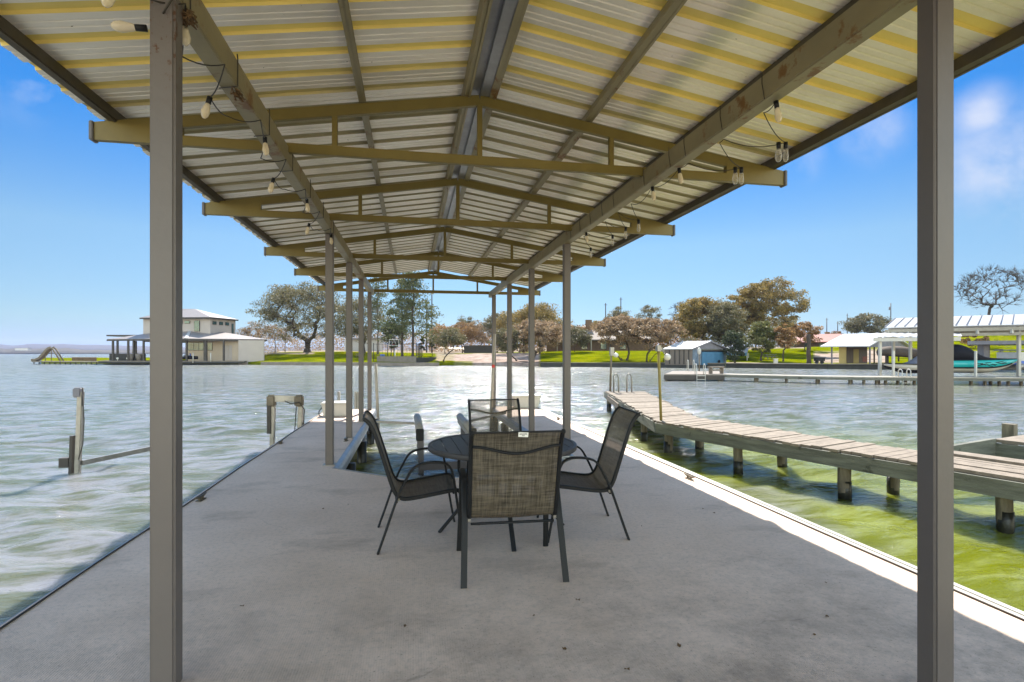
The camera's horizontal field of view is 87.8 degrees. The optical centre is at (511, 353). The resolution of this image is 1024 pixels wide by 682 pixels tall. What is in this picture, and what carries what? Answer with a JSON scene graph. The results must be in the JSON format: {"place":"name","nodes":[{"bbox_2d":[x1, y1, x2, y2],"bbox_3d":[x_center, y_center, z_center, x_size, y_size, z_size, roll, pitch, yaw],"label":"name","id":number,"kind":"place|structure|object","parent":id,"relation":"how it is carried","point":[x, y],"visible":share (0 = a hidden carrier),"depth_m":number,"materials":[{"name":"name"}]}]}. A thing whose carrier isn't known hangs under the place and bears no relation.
{"place":"outdoors","nodes":[
{"label":"outdoors","id":0,"kind":"place"},
{"bbox_2d":[135,354,141,360],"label":"planter","id":1,"kind":"object","parent":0,"point":[138,357],"visible":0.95,"depth_m":96.66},
{"bbox_2d":[0,347,430,353],"bbox_3d":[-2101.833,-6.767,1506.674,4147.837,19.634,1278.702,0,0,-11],"label":"wooded far shore","id":2,"kind":"structure","parent":0,"point":[41,350],"depth_m":1298.98,"materials":[{"name":"plant"}]},
{"bbox_2d":[0,344,779,350],"bbox_3d":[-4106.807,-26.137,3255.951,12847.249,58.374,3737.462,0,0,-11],"label":"hills","id":3,"kind":"structure","parent":0,"point":[82,347],"depth_m":2655.40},
{"bbox_2d":[0,354,1023,623],"bbox_3d":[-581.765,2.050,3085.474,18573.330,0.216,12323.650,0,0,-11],"label":"lake water","id":4,"kind":"structure","parent":0,"point":[58,526],"depth_m":13.82,"materials":[{"name":"liquid"}]},
{"bbox_2d":[31,361,97,364],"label":"swim dock","id":5,"kind":"object","parent":4,"relation":"on","point":[65,362],"visible":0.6,"depth_m":97.26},
{"bbox_2d":[31,346,63,360],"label":"water slide","id":6,"kind":"object","parent":5,"relation":"on","point":[44,353],"visible":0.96,"depth_m":99.74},
{"bbox_2d":[58,387,149,473],"bbox_3d":[-7.147,1.568,9.492,0.339,1.966,1.433,0,0,35],"label":"lift post","id":7,"kind":"object","parent":4,"relation":"in","point":[73,462],"visible":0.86,"depth_m":9.04,"materials":[{"name":"metal"}]},
{"bbox_2d":[354,392,356,408],"bbox_3d":[-4.374,1.567,14.900,0.076,0.966,0.080,0,0,-11],"label":"guide pipe","id":8,"kind":"object","parent":4,"relation":"on","point":[355,400],"visible":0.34,"depth_m":14.87,"materials":[{"name":"plastic"}]},
{"bbox_2d":[374,364,379,427],"bbox_3d":[-3.701,1.174,14.600,0.155,1.755,0.082,0,0,0],"label":"guide pipe","id":9,"kind":"object","parent":4,"relation":"on","point":[376,388],"visible":0.78,"depth_m":14.57,"materials":[{"name":"plastic"}]},
{"bbox_2d":[0,407,1023,681],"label":"concrete dock","id":10,"kind":"object","parent":4,"relation":"in","point":[714,579],"visible":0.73,"depth_m":3.19,"materials":[{"name":"grey concrete"}]},
{"bbox_2d":[267,395,304,446],"bbox_3d":[-4.642,1.655,10.943,0.806,1.591,0.249,0,0,0],"label":"side boat lift","id":11,"kind":"object","parent":10,"relation":"attached to","point":[273,400],"visible":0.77,"depth_m":10.93,"materials":[{"name":"metal"}]},
{"bbox_2d":[318,401,345,415],"bbox_3d":[-4.132,1.289,12.399,0.705,0.315,0.594,0,0,-11],"label":"dock box","id":12,"kind":"object","parent":10,"relation":"on","point":[339,408],"visible":0.57,"depth_m":12.17,"materials":[{"name":"white plastic"}]},
{"bbox_2d":[363,410,458,554],"bbox_3d":[-0.783,0.959,4.204,0.755,0.987,0.651,0,0,-14],"label":"sling chair","id":13,"kind":"object","parent":10,"relation":"on","point":[406,489],"visible":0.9,"depth_m":4.16,"materials":[{"name":"metal"}]},
{"bbox_2d":[376,413,468,474],"bbox_3d":[-1.365,1.805,10.336,3.080,1.090,3.020,0,0,-11],"label":"slip boat lift","id":14,"kind":"object","parent":10,"relation":"on","point":[462,421],"visible":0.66,"depth_m":8.97,"materials":[{"name":"metal"}]},
{"bbox_2d":[491,334,495,398],"bbox_3d":[-0.509,0.773,14.001,0.179,2.557,0.082,0,0,3],"label":"guide pipe","id":15,"kind":"object","parent":10,"relation":"attached to","point":[493,365],"visible":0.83,"depth_m":13.97,"materials":[{"name":"plastic"}]},
{"bbox_2d":[466,398,521,484],"bbox_3d":[-0.118,0.959,5.116,0.622,0.987,0.755,0,0,-12],"label":"sling chair","id":16,"kind":"object","parent":10,"relation":"on","point":[488,415],"visible":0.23,"depth_m":5.39,"materials":[{"name":"fabric"}]},
{"bbox_2d":[428,433,576,551],"bbox_3d":[-0.078,1.099,4.402,1.220,0.718,1.220,0,0,-12],"label":"patio table","id":17,"kind":"object","parent":10,"relation":"on","point":[455,447],"visible":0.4,"depth_m":4.22,"materials":[{"name":"metal"}]},
{"bbox_2d":[0,0,1023,681],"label":"dock shelter","id":18,"kind":"object","parent":10,"relation":"on","point":[506,142],"visible":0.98,"depth_m":4.01,"materials":[{"name":"paint"}]},
{"bbox_2d":[101,0,333,244],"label":"string lights","id":19,"kind":"object","parent":18,"relation":"hanging from","point":[124,26],"visible":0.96,"depth_m":2.95,"materials":[{"name":"beige"}]},
{"bbox_2d":[570,72,788,255],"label":"string lights","id":20,"kind":"object","parent":18,"relation":"hanging from","point":[778,115],"visible":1,"depth_m":4.16,"materials":[{"name":"black"}]},
{"bbox_2d":[456,429,568,588],"bbox_3d":[-0.014,0.959,3.586,0.687,0.987,0.765,0,0,-8],"label":"sling chair","id":21,"kind":"object","parent":10,"relation":"on","point":[514,473],"visible":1,"depth_m":3.37,"materials":[{"name":"fabric"}]},
{"bbox_2d":[512,394,540,407],"bbox_3d":[0.359,1.276,14.264,0.778,0.328,0.540,0,0,-10],"label":"dock box","id":22,"kind":"object","parent":10,"relation":"on","point":[524,400],"visible":0.71,"depth_m":14.03,"materials":[{"name":"white plastic"}]},
{"bbox_2d":[537,406,640,542],"bbox_3d":[0.619,0.959,4.424,0.755,0.987,0.651,0,0,-5],"label":"sling chair","id":23,"kind":"object","parent":10,"relation":"on","point":[600,478],"visible":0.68,"depth_m":4.40,"materials":[{"name":"metal"}]},
{"bbox_2d":[604,391,1023,533],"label":"wooden pier","id":24,"kind":"structure","parent":4,"relation":"in","point":[1000,479],"depth_m":7.81,"materials":[{"name":"brown wood"}]},
{"bbox_2d":[609,347,617,390],"bbox_3d":[3.657,0.581,19.132,0.332,1.581,0.174,0,0,5],"label":"lamp pole","id":25,"kind":"object","parent":24,"relation":"on","point":[611,352],"visible":1,"depth_m":19.11,"materials":[{"name":"metal"}]},
{"bbox_2d":[613,373,632,391],"bbox_3d":[3.892,1.429,18.700,0.694,1.442,0.056,0,0,0],"label":"swim ladder","id":26,"kind":"object","parent":24,"relation":"attached to","point":[626,381],"visible":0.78,"depth_m":18.68,"materials":[{"name":"metal"}]},
{"bbox_2d":[655,345,670,420],"bbox_3d":[3.086,0.606,10.838,0.287,1.530,0.149,0,0,-11],"label":"lamp pole","id":27,"kind":"object","parent":24,"relation":"on","point":[658,350],"visible":1,"depth_m":10.82,"materials":[{"name":"metal"}]},
{"bbox_2d":[664,371,1023,384],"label":"grey walkway dock","id":28,"kind":"object","parent":4,"relation":"in","point":[687,375],"visible":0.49,"depth_m":35.91,"materials":[{"name":"wood"}]},
{"bbox_2d":[695,364,705,380],"bbox_3d":[13.840,1.663,39.150,0.680,1.777,0.460,0,0,0],"label":"swim ladder","id":29,"kind":"object","parent":28,"relation":"attached to","point":[700,375],"visible":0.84,"depth_m":38.97,"materials":[{"name":"silver metal"}]},
{"bbox_2d":[707,366,724,373],"bbox_3d":[15.416,1.285,40.200,1.500,0.540,0.380,0,0,-29],"label":"wooden bench","id":30,"kind":"object","parent":28,"relation":"on","point":[711,369],"visible":0.98,"depth_m":40.12,"materials":[{"name":"grey wood"}]},
{"bbox_2d":[898,369,911,384],"bbox_3d":[25.632,1.787,34.750,0.610,1.529,0.460,0,0,0],"label":"swim ladder","id":31,"kind":"object","parent":28,"relation":"attached to","point":[906,375],"visible":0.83,"depth_m":34.59,"materials":[{"name":"silver metal"}]},
{"bbox_2d":[873,314,1023,378],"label":"shelter","id":32,"kind":"object","parent":28,"relation":"on","point":[988,325],"visible":0.72,"depth_m":37.75,"materials":[{"name":"metal"}]},
{"bbox_2d":[954,344,1016,372],"bbox_3d":[31.115,0.369,36.300,5.242,1.962,2.266,0,0,20],"label":"speedboat","id":33,"kind":"object","parent":32,"relation":"on","point":[963,359],"visible":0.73,"depth_m":35.42,"materials":[{"name":"plastic"}]},
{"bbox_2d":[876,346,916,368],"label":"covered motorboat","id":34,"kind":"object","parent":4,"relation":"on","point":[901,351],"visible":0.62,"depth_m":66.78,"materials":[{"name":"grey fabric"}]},
{"bbox_2d":[884,356,916,372],"bbox_3d":[27.961,0.708,37.000,3.777,1.383,1.751,0,0,12],"label":"covered runabout","id":35,"kind":"object","parent":4,"relation":"on","point":[911,364],"visible":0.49,"depth_m":36.67,"materials":[{"name":"plastic"}]},
{"bbox_2d":[954,423,1023,459],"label":"neighbouring pier","id":36,"kind":"structure","parent":4,"relation":"in","point":[1008,443],"depth_m":8.25,"materials":[{"name":"grey wood"}]},
{"bbox_2d":[994,350,1023,368],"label":"pontoon boat","id":37,"kind":"object","parent":4,"relation":"on","point":[1007,355],"visible":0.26,"depth_m":51.93,"materials":[{"name":"white plastic"}]},
{"bbox_2d":[0,44,1023,346],"label":"sky","id":38,"kind":"structure","parent":0,"point":[75,209],"materials":[{"name":"blue"}]},
{"bbox_2d":[41,335,1023,367],"bbox_3d":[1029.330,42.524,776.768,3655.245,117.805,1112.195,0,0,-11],"label":"shore ground","id":39,"kind":"structure","parent":0,"point":[791,355],"depth_m":96.66,"materials":[{"name":"plant"}]},
{"bbox_2d":[72,357,96,360],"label":"stone wall","id":40,"kind":"structure","parent":39,"relation":"on","point":[84,358],"depth_m":106.97,"materials":[{"name":"stone"}]},
{"bbox_2d":[98,309,266,364],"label":"lake house","id":41,"kind":"structure","parent":39,"relation":"on","point":[216,336],"depth_m":98.10,"materials":[{"name":"paint"}]},
{"bbox_2d":[188,342,193,350],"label":"window","id":42,"kind":"structure","parent":41,"relation":"in","point":[190,344],"depth_m":98.72,"materials":[{"name":"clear glass"}]},
{"bbox_2d":[194,342,198,350],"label":"window","id":43,"kind":"structure","parent":41,"relation":"in","point":[196,344],"depth_m":98.55,"materials":[{"name":"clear glass"}]},
{"bbox_2d":[194,321,199,330],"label":"window","id":44,"kind":"structure","parent":41,"relation":"in","point":[196,323],"depth_m":99.61,"materials":[{"name":"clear glass"}]},
{"bbox_2d":[208,342,212,350],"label":"window","id":45,"kind":"structure","parent":41,"relation":"in","point":[210,344],"depth_m":98.14,"materials":[{"name":"glass"}]},
{"bbox_2d":[225,345,227,359],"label":"door","id":46,"kind":"structure","parent":41,"relation":"in","point":[226,346],"depth_m":97.73,"materials":[{"name":"paint"}]},
{"bbox_2d":[228,345,231,359],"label":"door","id":47,"kind":"structure","parent":41,"relation":"in","point":[229,346],"depth_m":97.63,"materials":[{"name":"paint"}]},
{"bbox_2d":[236,327,250,335],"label":"tree","id":48,"kind":"object","parent":39,"relation":"on","point":[242,330],"visible":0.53,"depth_m":127.40,"materials":[{"name":"brown plant"}]},
{"bbox_2d":[240,321,261,336],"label":"tree","id":49,"kind":"object","parent":39,"relation":"on","point":[257,332],"visible":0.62,"depth_m":129.74,"materials":[{"name":"orange plant"}]},
{"bbox_2d":[251,321,273,341],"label":"tree","id":50,"kind":"object","parent":39,"relation":"on","point":[263,331],"visible":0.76,"depth_m":125.53,"materials":[{"name":"brown plant"}]},
{"bbox_2d":[265,324,283,352],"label":"tree","id":51,"kind":"object","parent":39,"relation":"on","point":[271,336],"visible":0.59,"depth_m":129.76,"materials":[{"name":"orange plant"}]},
{"bbox_2d":[278,326,292,351],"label":"tree","id":52,"kind":"object","parent":39,"relation":"on","point":[287,335],"visible":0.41,"depth_m":133.59,"materials":[{"name":"brown plant"}]},
{"bbox_2d":[245,280,358,351],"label":"tree","id":53,"kind":"object","parent":39,"relation":"on","point":[286,295],"visible":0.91,"depth_m":113.17,"materials":[{"name":"green plant"}]},
{"bbox_2d":[255,331,439,353],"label":"background woodland","id":54,"kind":"object","parent":39,"relation":"on","point":[339,343],"visible":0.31,"depth_m":177.15,"materials":[{"name":"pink plant"}]},
{"bbox_2d":[261,362,438,365],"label":"seawall","id":55,"kind":"object","parent":39,"relation":"on","point":[357,363],"visible":0.31,"depth_m":88.02,"materials":[{"name":"concrete"}]},
{"bbox_2d":[345,338,382,350],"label":"white building","id":56,"kind":"structure","parent":39,"relation":"on","point":[356,346],"depth_m":147.19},
{"bbox_2d":[334,294,395,352],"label":"tree","id":57,"kind":"object","parent":39,"relation":"on","point":[340,314],"visible":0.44,"depth_m":109.66,"materials":[{"name":"green plant"}]},
{"bbox_2d":[364,277,394,353],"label":"tree","id":58,"kind":"object","parent":39,"relation":"on","point":[378,295],"visible":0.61,"depth_m":107.89,"materials":[{"name":"green plant"}]},
{"bbox_2d":[376,322,406,355],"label":"tree","id":59,"kind":"object","parent":39,"relation":"on","point":[389,330],"visible":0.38,"depth_m":102.95,"materials":[{"name":"green plant"}]},
{"bbox_2d":[377,356,416,361],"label":"retaining wall","id":60,"kind":"structure","parent":39,"relation":"on","point":[396,358],"depth_m":89.50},
{"bbox_2d":[373,343,421,361],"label":"metal fence","id":61,"kind":"object","parent":39,"relation":"on","point":[417,349],"visible":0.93,"depth_m":90.64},
{"bbox_2d":[377,279,424,355],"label":"tree","id":62,"kind":"object","parent":39,"relation":"on","point":[401,337],"visible":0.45,"depth_m":99.28,"materials":[{"name":"green plant"}]},
{"bbox_2d":[377,270,443,355],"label":"tree","id":63,"kind":"object","parent":39,"relation":"on","point":[410,302],"visible":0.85,"depth_m":95.11,"materials":[{"name":"green plant"}]},
{"bbox_2d":[419,336,427,355],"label":"tree","id":64,"kind":"object","parent":39,"relation":"on","point":[423,343],"visible":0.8,"depth_m":103.88,"materials":[{"name":"green plant"}]},
{"bbox_2d":[416,357,436,362],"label":"retaining wall","id":65,"kind":"structure","parent":39,"relation":"on","point":[423,359],"depth_m":87.32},
{"bbox_2d":[427,325,452,353],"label":"tree","id":66,"kind":"object","parent":39,"relation":"on","point":[438,329],"visible":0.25,"depth_m":120.86,"materials":[{"name":"orange plant"}]},
{"bbox_2d":[427,327,467,361],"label":"tree","id":67,"kind":"object","parent":39,"relation":"on","point":[456,337],"visible":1,"depth_m":92.08,"materials":[{"name":"green plant"}]},
{"bbox_2d":[448,321,479,352],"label":"tree","id":68,"kind":"object","parent":39,"relation":"on","point":[464,326],"visible":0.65,"depth_m":126.15,"materials":[{"name":"orange plant"}]},
{"bbox_2d":[453,315,475,351],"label":"tree","id":69,"kind":"object","parent":39,"relation":"on","point":[461,320],"visible":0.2,"depth_m":149.94,"materials":[{"name":"brown plant"}]},
{"bbox_2d":[463,318,491,344],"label":"tree","id":70,"kind":"object","parent":39,"relation":"on","point":[481,338],"visible":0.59,"depth_m":130.18,"materials":[{"name":"brown plant"}]},
{"bbox_2d":[464,345,491,352],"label":"privacy fence","id":71,"kind":"object","parent":39,"relation":"on","point":[477,348],"visible":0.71,"depth_m":118.38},
{"bbox_2d":[481,313,506,351],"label":"tree","id":72,"kind":"object","parent":39,"relation":"on","point":[488,326],"visible":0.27,"depth_m":123.23,"materials":[{"name":"brown plant"}]},
{"bbox_2d":[490,327,528,360],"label":"tree","id":73,"kind":"object","parent":39,"relation":"on","point":[501,344],"visible":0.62,"depth_m":88.07,"materials":[{"name":"green plant"}]},
{"bbox_2d":[496,310,523,352],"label":"tree","id":74,"kind":"object","parent":39,"relation":"on","point":[502,322],"visible":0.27,"depth_m":111.02,"materials":[{"name":"plant"}]},
{"bbox_2d":[503,318,562,355],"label":"tree","id":75,"kind":"object","parent":39,"relation":"on","point":[543,327],"visible":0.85,"depth_m":84.49,"materials":[{"name":"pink plant"}]},
{"bbox_2d":[512,301,572,353],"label":"tree","id":76,"kind":"object","parent":39,"relation":"on","point":[541,309],"visible":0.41,"depth_m":102.22,"materials":[{"name":"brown plant"}]},
{"bbox_2d":[428,322,702,351],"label":"background woodland","id":77,"kind":"object","parent":39,"relation":"on","point":[472,342],"visible":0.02,"depth_m":158.59,"materials":[{"name":"orange plant"}]},
{"bbox_2d":[562,324,592,351],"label":"tree","id":78,"kind":"object","parent":39,"relation":"on","point":[579,335],"visible":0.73,"depth_m":102.68,"materials":[{"name":"green plant"}]},
{"bbox_2d":[546,320,652,350],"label":"tan house","id":79,"kind":"structure","parent":39,"relation":"on","point":[593,344],"depth_m":110.01,"materials":[{"name":"brick"}]},
{"bbox_2d":[603,306,630,322],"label":"tree","id":80,"kind":"object","parent":39,"relation":"on","point":[615,312],"visible":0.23,"depth_m":139.25,"materials":[{"name":"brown plant"}]},
{"bbox_2d":[589,314,656,360],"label":"tree","id":81,"kind":"object","parent":39,"relation":"on","point":[608,328],"visible":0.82,"depth_m":83.72,"materials":[{"name":"brown plant"}]},
{"bbox_2d":[541,362,724,366],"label":"seawall","id":82,"kind":"object","parent":39,"relation":"on","point":[582,364],"visible":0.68,"depth_m":78.93,"materials":[{"name":"concrete"}]},
{"bbox_2d":[634,305,661,328],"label":"tree","id":83,"kind":"object","parent":39,"relation":"on","point":[651,310],"visible":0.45,"depth_m":137.21,"materials":[{"name":"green plant"}]},
{"bbox_2d":[616,317,688,361],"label":"tree","id":84,"kind":"object","parent":39,"relation":"on","point":[672,327],"visible":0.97,"depth_m":80.94,"materials":[{"name":"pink plant"}]},
{"bbox_2d":[658,318,689,344],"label":"tree","id":85,"kind":"object","parent":39,"relation":"on","point":[681,336],"visible":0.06,"depth_m":103.97,"materials":[{"name":"orange plant"}]},
{"bbox_2d":[668,301,684,341],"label":"tree","id":86,"kind":"object","parent":39,"relation":"on","point":[674,307],"visible":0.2,"depth_m":134.56,"materials":[{"name":"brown plant"}]},
{"bbox_2d":[661,341,726,367],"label":"blue boathouse","id":87,"kind":"object","parent":39,"relation":"on","point":[681,353],"visible":0.73,"depth_m":75.28,"materials":[{"name":"metal"}]},
{"bbox_2d":[693,351,696,363],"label":"door","id":88,"kind":"structure","parent":87,"relation":"in","point":[694,352],"depth_m":74.08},
{"bbox_2d":[701,351,723,364],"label":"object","id":89,"kind":"object","parent":87,"relation":"in","point":[707,357],"visible":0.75,"depth_m":76.43,"materials":[{"name":"blue"}]},
{"bbox_2d":[673,295,724,340],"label":"tree","id":90,"kind":"object","parent":39,"relation":"on","point":[696,310],"visible":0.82,"depth_m":94.30,"materials":[{"name":"plant"}]},
{"bbox_2d":[701,301,750,346],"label":"tree","id":91,"kind":"object","parent":39,"relation":"on","point":[724,319],"visible":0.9,"depth_m":90.07,"materials":[{"name":"green plant"}]},
{"bbox_2d":[720,330,752,362],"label":"tree","id":92,"kind":"object","parent":39,"relation":"on","point":[731,338],"visible":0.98,"depth_m":77.28,"materials":[{"name":"green plant"}]},
{"bbox_2d":[679,315,796,347],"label":"background woodland","id":93,"kind":"object","parent":39,"relation":"on","point":[698,339],"visible":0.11,"depth_m":136.53,"materials":[{"name":"brown plant"}]},
{"bbox_2d":[725,286,769,333],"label":"tree","id":94,"kind":"object","parent":39,"relation":"on","point":[739,299],"visible":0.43,"depth_m":98.00,"materials":[{"name":"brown plant"}]},
{"bbox_2d":[742,320,779,360],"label":"tree","id":95,"kind":"object","parent":39,"relation":"on","point":[761,333],"visible":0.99,"depth_m":80.98,"materials":[{"name":"green plant"}]},
{"bbox_2d":[739,276,811,351],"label":"tree","id":96,"kind":"object","parent":39,"relation":"on","point":[763,291],"visible":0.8,"depth_m":95.68,"materials":[{"name":"plant"}]},
{"bbox_2d":[773,324,795,360],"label":"tree","id":97,"kind":"object","parent":39,"relation":"on","point":[783,336],"visible":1,"depth_m":79.03,"materials":[{"name":"orange plant"}]},
{"bbox_2d":[789,321,823,349],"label":"tree","id":98,"kind":"object","parent":39,"relation":"on","point":[809,328],"visible":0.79,"depth_m":103.14,"materials":[{"name":"orange plant"}]},
{"bbox_2d":[806,334,811,363],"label":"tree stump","id":99,"kind":"object","parent":39,"relation":"on","point":[808,353],"visible":0.92,"depth_m":72.78,"materials":[{"name":"wood"}]},
{"bbox_2d":[781,333,841,347],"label":"red roofed house","id":100,"kind":"structure","parent":39,"relation":"on","point":[827,337],"depth_m":146.48,"materials":[{"name":"beige brick"}]},
{"bbox_2d":[813,357,825,363],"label":"picnic table","id":101,"kind":"object","parent":39,"relation":"on","point":[818,359],"visible":0.95,"depth_m":70.25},
{"bbox_2d":[824,330,843,333],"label":"tree","id":102,"kind":"object","parent":39,"relation":"on","point":[838,332],"visible":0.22,"depth_m":188.94,"materials":[{"name":"plant"}]},
{"bbox_2d":[838,312,891,333],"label":"tree","id":103,"kind":"object","parent":39,"relation":"on","point":[862,323],"visible":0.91,"depth_m":174.95,"materials":[{"name":"green plant"}]},
{"bbox_2d":[820,333,912,363],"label":"open boathouse","id":104,"kind":"object","parent":39,"relation":"on","point":[852,348],"visible":0.66,"depth_m":71.76,"materials":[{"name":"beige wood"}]},
{"bbox_2d":[853,349,858,362],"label":"door","id":105,"kind":"structure","parent":104,"relation":"in","point":[855,351],"depth_m":72.93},
{"bbox_2d":[726,363,1023,369],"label":"seawall","id":106,"kind":"object","parent":39,"relation":"on","point":[801,366],"visible":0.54,"depth_m":70.52,"materials":[{"name":"concrete"}]},
{"bbox_2d":[959,336,989,347],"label":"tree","id":107,"kind":"object","parent":39,"relation":"on","point":[964,341],"visible":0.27,"depth_m":89.35,"materials":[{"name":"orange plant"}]},
{"bbox_2d":[954,263,1023,314],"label":"tree","id":108,"kind":"object","parent":39,"relation":"on","point":[996,294],"visible":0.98,"depth_m":112.34,"materials":[{"name":"green plant"}]},
{"bbox_2d":[967,340,1023,356],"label":"dark carport","id":109,"kind":"object","parent":39,"relation":"on","point":[983,348],"visible":0.65,"depth_m":60.00,"materials":[{"name":"metal"}]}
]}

